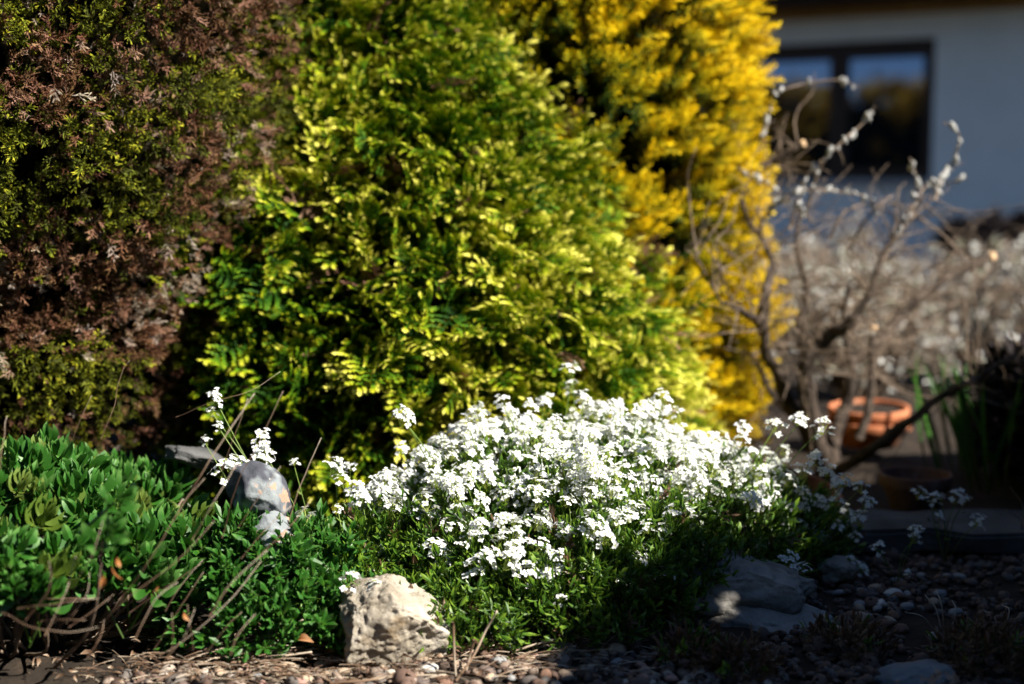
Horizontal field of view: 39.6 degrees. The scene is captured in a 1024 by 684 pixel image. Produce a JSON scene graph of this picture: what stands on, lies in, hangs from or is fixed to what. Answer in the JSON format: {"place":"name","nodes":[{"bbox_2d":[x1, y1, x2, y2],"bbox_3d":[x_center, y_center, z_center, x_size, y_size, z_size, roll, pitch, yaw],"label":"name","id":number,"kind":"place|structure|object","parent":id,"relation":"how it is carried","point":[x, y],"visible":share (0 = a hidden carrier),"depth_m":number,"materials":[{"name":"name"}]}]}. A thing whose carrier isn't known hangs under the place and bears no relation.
{"place":"outdoors","nodes":[
{"label":"outdoors","id":0,"kind":"place"},
{"bbox_2d":[225,460,291,518],"bbox_3d":[-0.427,0.260,2.406,0.099,0.121,0.102,-6,9,-44],"label":"rock","id":1,"kind":"object","parent":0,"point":[255,478],"visible":0.66,"depth_m":2.37,"materials":[{"name":"grey stone"}]},
{"bbox_2d":[0,293,1023,683],"bbox_3d":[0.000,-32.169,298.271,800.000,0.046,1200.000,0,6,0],"label":"ground","id":2,"kind":"structure","parent":0,"point":[20,665],"depth_m":2.61,"materials":[{"name":"soil"}]},
{"bbox_2d":[0,0,331,461],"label":"browned juniper","id":3,"kind":"object","parent":2,"relation":"on","point":[101,116],"visible":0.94,"depth_m":2.80,"materials":[{"name":"brown plant"}]},
{"bbox_2d":[110,73,250,426],"bbox_3d":[-0.846,-0.808,4.535,1.488,2.332,0.938,0,6,0],"label":"evergreen shrub","id":4,"kind":"object","parent":2,"relation":"on","point":[131,421],"depth_m":4.50,"materials":[{"name":"green plant"}]},
{"bbox_2d":[0,360,398,668],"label":"leafy plant","id":5,"kind":"object","parent":2,"relation":"on","point":[81,507],"visible":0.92,"depth_m":2.27,"materials":[{"name":"green plant"}]},
{"bbox_2d":[164,445,224,469],"bbox_3d":[-0.602,0.218,2.706,0.129,0.052,0.094,0,6,0],"label":"rock","id":6,"kind":"object","parent":5,"relation":"on","point":[197,457],"visible":0.84,"depth_m":2.67,"materials":[{"name":"stone"}]},
{"bbox_2d":[250,510,296,563],"bbox_3d":[-0.389,0.331,2.348,0.092,0.100,0.087,0,6,0],"label":"rock","id":7,"kind":"object","parent":5,"relation":"on","point":[266,520],"visible":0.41,"depth_m":2.32,"materials":[{"name":"stone"}]},
{"bbox_2d":[298,633,312,641],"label":"dead leaf","id":8,"kind":"object","parent":5,"relation":"attached to","point":[303,637],"visible":1,"depth_m":2.19,"materials":[{"name":"orange plant"}]},
{"bbox_2d":[213,668,223,676],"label":"pebble","id":9,"kind":"object","parent":2,"relation":"on","point":[217,669],"visible":0.82,"depth_m":2.19,"materials":[{"name":"beige stone"}]},
{"bbox_2d":[259,619,302,657],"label":"dry twig","id":10,"kind":"object","parent":2,"relation":"on","point":[273,638],"visible":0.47,"depth_m":2.25,"materials":[{"name":"wood"}]},
{"bbox_2d":[278,661,295,669],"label":"pebble","id":11,"kind":"object","parent":2,"relation":"on","point":[286,663],"visible":0.28,"depth_m":2.23,"materials":[{"name":"beige stone"}]},
{"bbox_2d":[295,678,306,683],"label":"pebble","id":12,"kind":"object","parent":2,"relation":"on","point":[302,681],"visible":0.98,"depth_m":2.16,"materials":[{"name":"beige stone"}]},
{"bbox_2d":[299,674,312,681],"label":"pebble","id":13,"kind":"object","parent":2,"relation":"on","point":[307,677],"visible":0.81,"depth_m":2.18,"materials":[{"name":"beige stone"}]},
{"bbox_2d":[310,651,320,657],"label":"pebble","id":14,"kind":"object","parent":2,"relation":"on","point":[316,652],"visible":0.82,"depth_m":2.28,"materials":[{"name":"stone"}]},
{"bbox_2d":[314,660,326,668],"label":"pebble","id":15,"kind":"object","parent":2,"relation":"on","point":[317,663],"visible":0.83,"depth_m":2.25,"materials":[{"name":"grey stone"}]},
{"bbox_2d":[320,671,331,679],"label":"pebble","id":16,"kind":"object","parent":2,"relation":"on","point":[327,673],"visible":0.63,"depth_m":2.18,"materials":[{"name":"beige stone"}]},
{"bbox_2d":[324,656,336,665],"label":"pebble","id":17,"kind":"object","parent":2,"relation":"on","point":[329,664],"visible":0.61,"depth_m":2.25,"materials":[{"name":"brown stone"}]},
{"bbox_2d":[200,387,470,634],"bbox_3d":[-0.315,0.286,2.496,0.489,0.405,0.405,0,6,0],"label":"flowering plant","id":18,"kind":"object","parent":2,"relation":"on","point":[361,520],"visible":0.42,"depth_m":2.46,"materials":[{"name":"white plant"}]},
{"bbox_2d":[20,614,660,683],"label":"straw litter","id":19,"kind":"object","parent":2,"relation":"on","point":[287,669],"visible":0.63,"depth_m":2.21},
{"bbox_2d":[337,667,350,675],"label":"pebble","id":20,"kind":"object","parent":2,"relation":"on","point":[343,673],"visible":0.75,"depth_m":2.20,"materials":[{"name":"beige stone"}]},
{"bbox_2d":[338,573,451,667],"bbox_3d":[-0.187,0.457,2.268,0.187,0.169,0.152,0,6,0],"label":"rock","id":21,"kind":"object","parent":2,"relation":"on","point":[388,618],"visible":0.8,"depth_m":2.22,"materials":[{"name":"stone"}]},
{"bbox_2d":[122,0,729,545],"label":"golden conifer","id":22,"kind":"object","parent":2,"relation":"on","point":[380,262],"visible":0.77,"depth_m":3.08,"materials":[{"name":"green plant"}]},
{"bbox_2d":[417,662,438,672],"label":"pebble","id":23,"kind":"object","parent":2,"relation":"on","point":[432,666],"visible":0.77,"depth_m":2.19,"materials":[{"name":"white stone"}]},
{"bbox_2d":[436,676,452,683],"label":"pebble","id":24,"kind":"object","parent":2,"relation":"on","point":[440,680],"visible":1,"depth_m":2.15,"materials":[{"name":"brown stone"}]},
{"bbox_2d":[451,621,456,678],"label":"dry twig","id":25,"kind":"object","parent":2,"relation":"on","point":[453,638],"visible":1,"depth_m":2.17,"materials":[{"name":"wood"}]},
{"bbox_2d":[449,649,460,657],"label":"pebble","id":26,"kind":"object","parent":2,"relation":"on","point":[456,650],"visible":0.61,"depth_m":2.25,"materials":[{"name":"beige stone"}]},
{"bbox_2d":[452,661,464,672],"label":"pebble","id":27,"kind":"object","parent":2,"relation":"on","point":[459,668],"visible":0.66,"depth_m":2.20,"materials":[{"name":"beige stone"}]},
{"bbox_2d":[465,639,474,671],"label":"dry twig","id":28,"kind":"object","parent":2,"relation":"on","point":[471,649],"visible":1,"depth_m":2.17,"materials":[{"name":"wood"}]},
{"bbox_2d":[455,610,497,681],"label":"dry twig","id":29,"kind":"object","parent":2,"relation":"on","point":[474,653],"visible":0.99,"depth_m":2.18,"materials":[{"name":"wood"}]},
{"bbox_2d":[485,673,494,681],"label":"pebble","id":30,"kind":"object","parent":2,"relation":"on","point":[488,675],"visible":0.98,"depth_m":2.15,"materials":[{"name":"beige stone"}]},
{"bbox_2d":[488,649,495,656],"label":"pebble","id":31,"kind":"object","parent":2,"relation":"on","point":[492,650],"visible":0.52,"depth_m":2.25,"materials":[{"name":"stone"}]},
{"bbox_2d":[493,656,506,663],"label":"pebble","id":32,"kind":"object","parent":2,"relation":"on","point":[501,659],"visible":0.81,"depth_m":2.21,"materials":[{"name":"white stone"}]},
{"bbox_2d":[507,675,515,681],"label":"pebble","id":33,"kind":"object","parent":2,"relation":"on","point":[511,678],"visible":1,"depth_m":2.15,"materials":[{"name":"white stone"}]},
{"bbox_2d":[232,0,796,473],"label":"golden yew","id":34,"kind":"object","parent":2,"relation":"on","point":[664,90],"visible":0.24,"depth_m":3.60,"materials":[{"name":"yellow plant"}]},
{"bbox_2d":[522,654,534,662],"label":"pebble","id":35,"kind":"object","parent":2,"relation":"on","point":[529,661],"visible":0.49,"depth_m":2.24,"materials":[{"name":"beige stone"}]},
{"bbox_2d":[539,668,551,678],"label":"pebble","id":36,"kind":"object","parent":2,"relation":"on","point":[545,672],"visible":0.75,"depth_m":2.15,"materials":[{"name":"brown stone"}]},
{"bbox_2d":[555,641,575,654],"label":"pebble","id":37,"kind":"object","parent":2,"relation":"on","point":[566,644],"visible":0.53,"depth_m":2.30,"materials":[{"name":"grey stone"}]},
{"bbox_2d":[557,669,573,677],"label":"pebble","id":38,"kind":"object","parent":2,"relation":"on","point":[562,673],"visible":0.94,"depth_m":2.15,"materials":[{"name":"beige stone"}]},
{"bbox_2d":[254,362,877,660],"bbox_3d":[0.103,0.265,2.709,1.276,0.432,0.817,-6,9,-42],"label":"flowering plant","id":39,"kind":"object","parent":2,"relation":"on","point":[579,489],"visible":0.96,"depth_m":2.48,"materials":[{"name":"white plant"}]},
{"bbox_2d":[509,638,554,653],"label":"dry twig","id":40,"kind":"object","parent":39,"relation":"on","point":[531,645],"visible":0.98,"depth_m":2.27,"materials":[{"name":"wood"}]},
{"bbox_2d":[591,673,598,678],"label":"pebble","id":41,"kind":"object","parent":2,"relation":"on","point":[595,676],"visible":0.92,"depth_m":2.16,"materials":[{"name":"grey stone"}]},
{"bbox_2d":[610,657,622,665],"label":"pebble","id":42,"kind":"object","parent":2,"relation":"on","point":[615,660],"visible":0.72,"depth_m":2.24,"materials":[{"name":"grey stone"}]},
{"bbox_2d":[664,675,678,682],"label":"pebble","id":43,"kind":"object","parent":2,"relation":"on","point":[671,678],"visible":1,"depth_m":2.15,"materials":[{"name":"grey stone"}]},
{"bbox_2d":[683,676,690,681],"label":"pebble","id":44,"kind":"object","parent":2,"relation":"on","point":[687,678],"visible":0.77,"depth_m":2.17,"materials":[{"name":"grey stone"}]},
{"bbox_2d":[646,617,732,673],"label":"tuft","id":45,"kind":"object","parent":2,"relation":"on","point":[677,642],"visible":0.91,"depth_m":2.23,"materials":[{"name":"green plant"}]},
{"bbox_2d":[665,547,816,617],"bbox_3d":[0.406,0.440,2.507,0.286,0.133,0.146,0,6,0],"label":"rock","id":46,"kind":"object","parent":2,"relation":"on","point":[777,587],"visible":0.62,"depth_m":2.46,"materials":[{"name":"grey stone"}]},
{"bbox_2d":[698,621,786,683],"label":"tuft","id":47,"kind":"object","parent":2,"relation":"on","point":[732,653],"visible":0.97,"depth_m":2.17,"materials":[{"name":"green plant"}]},
{"bbox_2d":[668,601,833,633],"bbox_3d":[0.420,0.489,2.472,0.291,0.098,0.149,0,6,0],"label":"rock","id":48,"kind":"object","parent":2,"relation":"on","point":[759,617],"visible":0.29,"depth_m":2.45,"materials":[{"name":"grey stone"}]},
{"bbox_2d":[723,226,846,362],"bbox_3d":[0.939,-0.217,6.013,1.052,0.660,0.967,2,7,21],"label":"twiggy shrub","id":49,"kind":"object","parent":2,"relation":"on","point":[789,251],"visible":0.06,"depth_m":5.92,"materials":[{"name":"plant"}]},
{"bbox_2d":[793,474,842,505],"bbox_3d":[0.627,0.355,3.020,0.121,0.100,0.121,15,26,-2],"label":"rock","id":50,"kind":"object","parent":2,"relation":"on","point":[813,481],"visible":0.1,"depth_m":3.05,"materials":[{"name":"stone"}]},
{"bbox_2d":[817,555,858,582],"bbox_3d":[0.624,0.436,2.725,0.079,0.053,0.067,0,6,0],"label":"rock","id":51,"kind":"object","parent":2,"relation":"on","point":[837,568],"visible":0.95,"depth_m":2.70,"materials":[{"name":"grey stone"}]},
{"bbox_2d":[832,589,843,595],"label":"pebble","id":52,"kind":"object","parent":2,"relation":"on","point":[838,592],"visible":1,"depth_m":2.64,"materials":[{"name":"grey stone"}]},
{"bbox_2d":[661,72,1023,478],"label":"pussy willow","id":53,"kind":"object","parent":2,"relation":"on","point":[783,398],"visible":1,"depth_m":3.63,"materials":[{"name":"brown plant"}]},
{"bbox_2d":[788,604,900,667],"bbox_3d":[0.537,0.465,2.286,0.174,0.091,0.183,0,6,0],"label":"tuft","id":54,"kind":"object","parent":2,"relation":"on","point":[865,637],"visible":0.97,"depth_m":2.28,"materials":[{"name":"green plant"}]},
{"bbox_2d":[845,610,851,618],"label":"pebble","id":55,"kind":"object","parent":2,"relation":"on","point":[848,612],"visible":0.36,"depth_m":2.51,"materials":[{"name":"grey stone"}]},
{"bbox_2d":[751,187,957,317],"bbox_3d":[1.538,-0.304,6.595,1.397,0.843,1.357,0,6,0],"label":"twiggy shrub","id":56,"kind":"object","parent":2,"relation":"on","point":[854,257],"visible":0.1,"depth_m":6.50,"materials":[{"name":"brown plant"}]},
{"bbox_2d":[854,575,861,582],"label":"pebble","id":57,"kind":"object","parent":2,"relation":"on","point":[857,578],"visible":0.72,"depth_m":2.74,"materials":[{"name":"grey stone"}]},
{"bbox_2d":[852,600,864,607],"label":"pebble","id":58,"kind":"object","parent":2,"relation":"on","point":[862,602],"visible":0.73,"depth_m":2.59,"materials":[{"name":"grey stone"}]},
{"bbox_2d":[855,603,864,610],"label":"pebble","id":59,"kind":"object","parent":2,"relation":"on","point":[859,606],"visible":0.73,"depth_m":2.56,"materials":[{"name":"grey stone"}]},
{"bbox_2d":[855,611,867,620],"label":"pebble","id":60,"kind":"object","parent":2,"relation":"on","point":[864,615],"visible":0.32,"depth_m":2.49,"materials":[{"name":"grey stone"}]},
{"bbox_2d":[826,415,911,449],"bbox_3d":[1.015,0.257,4.053,0.238,0.075,0.238,0,6,0],"label":"terracotta pot","id":61,"kind":"object","parent":2,"relation":"on","point":[872,434],"visible":0.41,"depth_m":3.97,"materials":[{"name":"orange ceramic"}]},
{"bbox_2d":[828,399,909,425],"bbox_3d":[1.014,0.220,4.047,0.226,0.075,0.226,-5,10,-23],"label":"terracotta pot","id":62,"kind":"object","parent":61,"relation":"on","point":[887,412],"visible":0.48,"depth_m":4.00,"materials":[{"name":"ceramic"}]},
{"bbox_2d":[868,583,881,587],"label":"pebble","id":63,"kind":"object","parent":2,"relation":"on","point":[876,585],"visible":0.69,"depth_m":2.69,"materials":[{"name":"grey stone"}]},
{"bbox_2d":[873,605,882,612],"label":"pebble","id":64,"kind":"object","parent":2,"relation":"on","point":[877,608],"visible":1,"depth_m":2.54,"materials":[{"name":"grey stone"}]},
{"bbox_2d":[876,587,883,594],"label":"pebble","id":65,"kind":"object","parent":2,"relation":"on","point":[880,590],"visible":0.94,"depth_m":2.66,"materials":[{"name":"grey stone"}]},
{"bbox_2d":[876,599,884,604],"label":"pebble","id":66,"kind":"object","parent":2,"relation":"on","point":[881,601],"visible":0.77,"depth_m":2.58,"materials":[{"name":"grey stone"}]},
{"bbox_2d":[757,225,1009,399],"bbox_3d":[1.225,-0.097,5.020,0.937,0.653,0.986,-3,7,-23],"label":"twiggy shrub","id":67,"kind":"object","parent":2,"relation":"on","point":[835,383],"visible":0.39,"depth_m":4.93,"materials":[{"name":"brown plant"}]},
{"bbox_2d":[880,619,891,627],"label":"pebble","id":68,"kind":"object","parent":2,"relation":"on","point":[887,622],"visible":0.56,"depth_m":2.46,"materials":[{"name":"grey stone"}]},
{"bbox_2d":[884,616,896,624],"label":"pebble","id":69,"kind":"object","parent":2,"relation":"on","point":[892,620],"visible":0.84,"depth_m":2.48,"materials":[{"name":"grey stone"}]},
{"bbox_2d":[883,588,901,597],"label":"pebble","id":70,"kind":"object","parent":2,"relation":"on","point":[887,593],"visible":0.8,"depth_m":2.63,"materials":[{"name":"grey stone"}]},
{"bbox_2d":[887,610,899,620],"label":"pebble","id":71,"kind":"object","parent":2,"relation":"on","point":[894,614],"visible":0.79,"depth_m":2.51,"materials":[{"name":"grey stone"}]},
{"bbox_2d":[890,577,902,583],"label":"pebble","id":72,"kind":"object","parent":2,"relation":"on","point":[892,579],"visible":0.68,"depth_m":2.72,"materials":[{"name":"grey stone"}]},
{"bbox_2d":[891,592,905,599],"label":"pebble","id":73,"kind":"object","parent":2,"relation":"on","point":[900,595],"visible":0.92,"depth_m":2.61,"materials":[{"name":"stone"}]},
{"bbox_2d":[893,623,908,633],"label":"pebble","id":74,"kind":"object","parent":2,"relation":"on","point":[904,629],"visible":0.83,"depth_m":2.43,"materials":[{"name":"grey stone"}]},
{"bbox_2d":[903,590,910,596],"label":"pebble","id":75,"kind":"object","parent":2,"relation":"on","point":[906,592],"visible":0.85,"depth_m":2.63,"materials":[{"name":"grey stone"}]},
{"bbox_2d":[900,602,914,610],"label":"pebble","id":76,"kind":"object","parent":2,"relation":"on","point":[905,606],"visible":1,"depth_m":2.55,"materials":[{"name":"grey stone"}]},
{"bbox_2d":[879,466,952,511],"bbox_3d":[0.938,0.347,3.308,0.166,0.085,0.166,0,6,0],"label":"terracotta pot","id":77,"kind":"object","parent":2,"relation":"on","point":[897,483],"visible":0.94,"depth_m":3.26,"materials":[{"name":"brown ceramic"}]},
{"bbox_2d":[874,659,959,683],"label":"rock","id":78,"kind":"object","parent":2,"relation":"on","point":[927,671],"visible":0.93,"depth_m":2.15,"materials":[{"name":"stone"}]},
{"bbox_2d":[916,572,924,579],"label":"pebble","id":79,"kind":"object","parent":2,"relation":"on","point":[919,575],"visible":0.97,"depth_m":2.73,"materials":[{"name":"grey stone"}]},
{"bbox_2d":[824,508,1023,556],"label":"paving slab","id":80,"kind":"structure","parent":2,"relation":"on","point":[1003,533],"depth_m":2.92,"materials":[{"name":"stone"}]},
{"bbox_2d":[928,632,938,641],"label":"pebble","id":81,"kind":"object","parent":2,"relation":"on","point":[932,636],"visible":0.36,"depth_m":2.37,"materials":[{"name":"grey stone"}]},
{"bbox_2d":[928,597,939,605],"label":"pebble","id":82,"kind":"object","parent":2,"relation":"on","point":[935,601],"visible":0.83,"depth_m":2.59,"materials":[{"name":"grey stone"}]},
{"bbox_2d":[850,211,1023,374],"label":"twiggy shrub","id":83,"kind":"object","parent":2,"relation":"on","point":[1011,290],"visible":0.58,"depth_m":5.28,"materials":[{"name":"beige plant"}]},
{"bbox_2d":[933,574,942,579],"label":"pebble","id":84,"kind":"object","parent":2,"relation":"on","point":[938,576],"visible":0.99,"depth_m":2.71,"materials":[{"name":"grey stone"}]},
{"bbox_2d":[932,589,946,598],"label":"pebble","id":85,"kind":"object","parent":2,"relation":"on","point":[942,593],"visible":0.82,"depth_m":2.63,"materials":[{"name":"grey stone"}]},
{"bbox_2d":[910,486,987,562],"bbox_3d":[0.868,0.362,2.829,0.148,0.152,0.060,2,7,19],"label":"flowering plant","id":86,"kind":"object","parent":2,"relation":"on","point":[962,499],"visible":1,"depth_m":2.82,"materials":[{"name":"white plant"}]},
{"bbox_2d":[948,608,962,616],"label":"pebble","id":87,"kind":"object","parent":2,"relation":"on","point":[952,611],"visible":0.69,"depth_m":2.53,"materials":[{"name":"grey stone"}]},
{"bbox_2d":[952,573,966,578],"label":"pebble","id":88,"kind":"object","parent":2,"relation":"on","point":[961,575],"visible":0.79,"depth_m":2.73,"materials":[{"name":"grey stone"}]},
{"bbox_2d":[906,352,1023,495],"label":"strap leaved plant","id":89,"kind":"object","parent":2,"relation":"on","point":[965,436],"visible":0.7,"depth_m":3.53,"materials":[{"name":"green plant"}]},
{"bbox_2d":[914,607,1023,679],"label":"tuft","id":90,"kind":"object","parent":2,"relation":"on","point":[995,636],"visible":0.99,"depth_m":2.21,"materials":[{"name":"green plant"}]},
{"bbox_2d":[928,202,1023,303],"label":"dark bush","id":91,"kind":"object","parent":2,"relation":"on","point":[997,221],"visible":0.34,"depth_m":9.13,"materials":[{"name":"brown plant"}]},
{"bbox_2d":[962,332,1023,488],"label":"shaded shrub","id":92,"kind":"object","parent":2,"relation":"on","point":[996,417],"visible":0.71,"depth_m":3.65,"materials":[{"name":"brown plant"}]},
{"bbox_2d":[101,547,1023,683],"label":"gravel","id":93,"kind":"structure","parent":0,"point":[867,669],"depth_m":2.27,"materials":[{"name":"grey gravel"}]},
{"bbox_2d":[200,651,311,664],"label":"dry twig","id":94,"kind":"object","parent":93,"relation":"on","point":[265,658],"visible":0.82,"depth_m":2.22,"materials":[{"name":"wood"}]},
{"bbox_2d":[330,674,445,683],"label":"dry twig","id":95,"kind":"object","parent":93,"relation":"on","point":[352,681],"visible":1,"depth_m":2.14,"materials":[{"name":"wood"}]},
{"bbox_2d":[606,643,626,655],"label":"pebble","id":96,"kind":"object","parent":93,"relation":"on","point":[618,647],"visible":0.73,"depth_m":2.29,"materials":[{"name":"grey stone"}]},
{"bbox_2d":[640,653,688,655],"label":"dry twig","id":97,"kind":"object","parent":93,"relation":"on","point":[650,654],"visible":0.35,"depth_m":2.25,"materials":[{"name":"wood"}]},
{"bbox_2d":[869,525,925,580],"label":"flowering plant","id":98,"kind":"object","parent":93,"relation":"on","point":[916,532],"visible":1,"depth_m":2.71,"materials":[{"name":"white plant"}]},
{"bbox_2d":[905,590,955,640],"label":"dry weed","id":99,"kind":"object","parent":93,"relation":"on","point":[937,615],"visible":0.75,"depth_m":2.34,"materials":[{"name":"plant"}]},
{"bbox_2d":[1006,487,1023,529],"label":"dry weed","id":100,"kind":"object","parent":93,"relation":"on","point":[1022,522],"visible":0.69,"depth_m":2.94,"materials":[{"name":"plant"}]},
{"bbox_2d":[692,0,1023,274],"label":"house","id":101,"kind":"structure","parent":0,"point":[918,72],"depth_m":11.66,"materials":[{"name":"white paint"}]},
{"bbox_2d":[746,38,936,186],"bbox_3d":[2.725,-1.900,11.906,1.700,1.195,0.200,3,7,29],"label":"window","id":102,"kind":"structure","parent":101,"relation":"in","point":[895,77],"depth_m":11.86,"materials":[{"name":"black glass"}]},
{"bbox_2d":[985,605,1009,623],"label":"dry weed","id":103,"kind":"object","parent":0,"point":[995,617],"visible":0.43,"depth_m":2.38,"materials":[{"name":"plant"}]}
]}

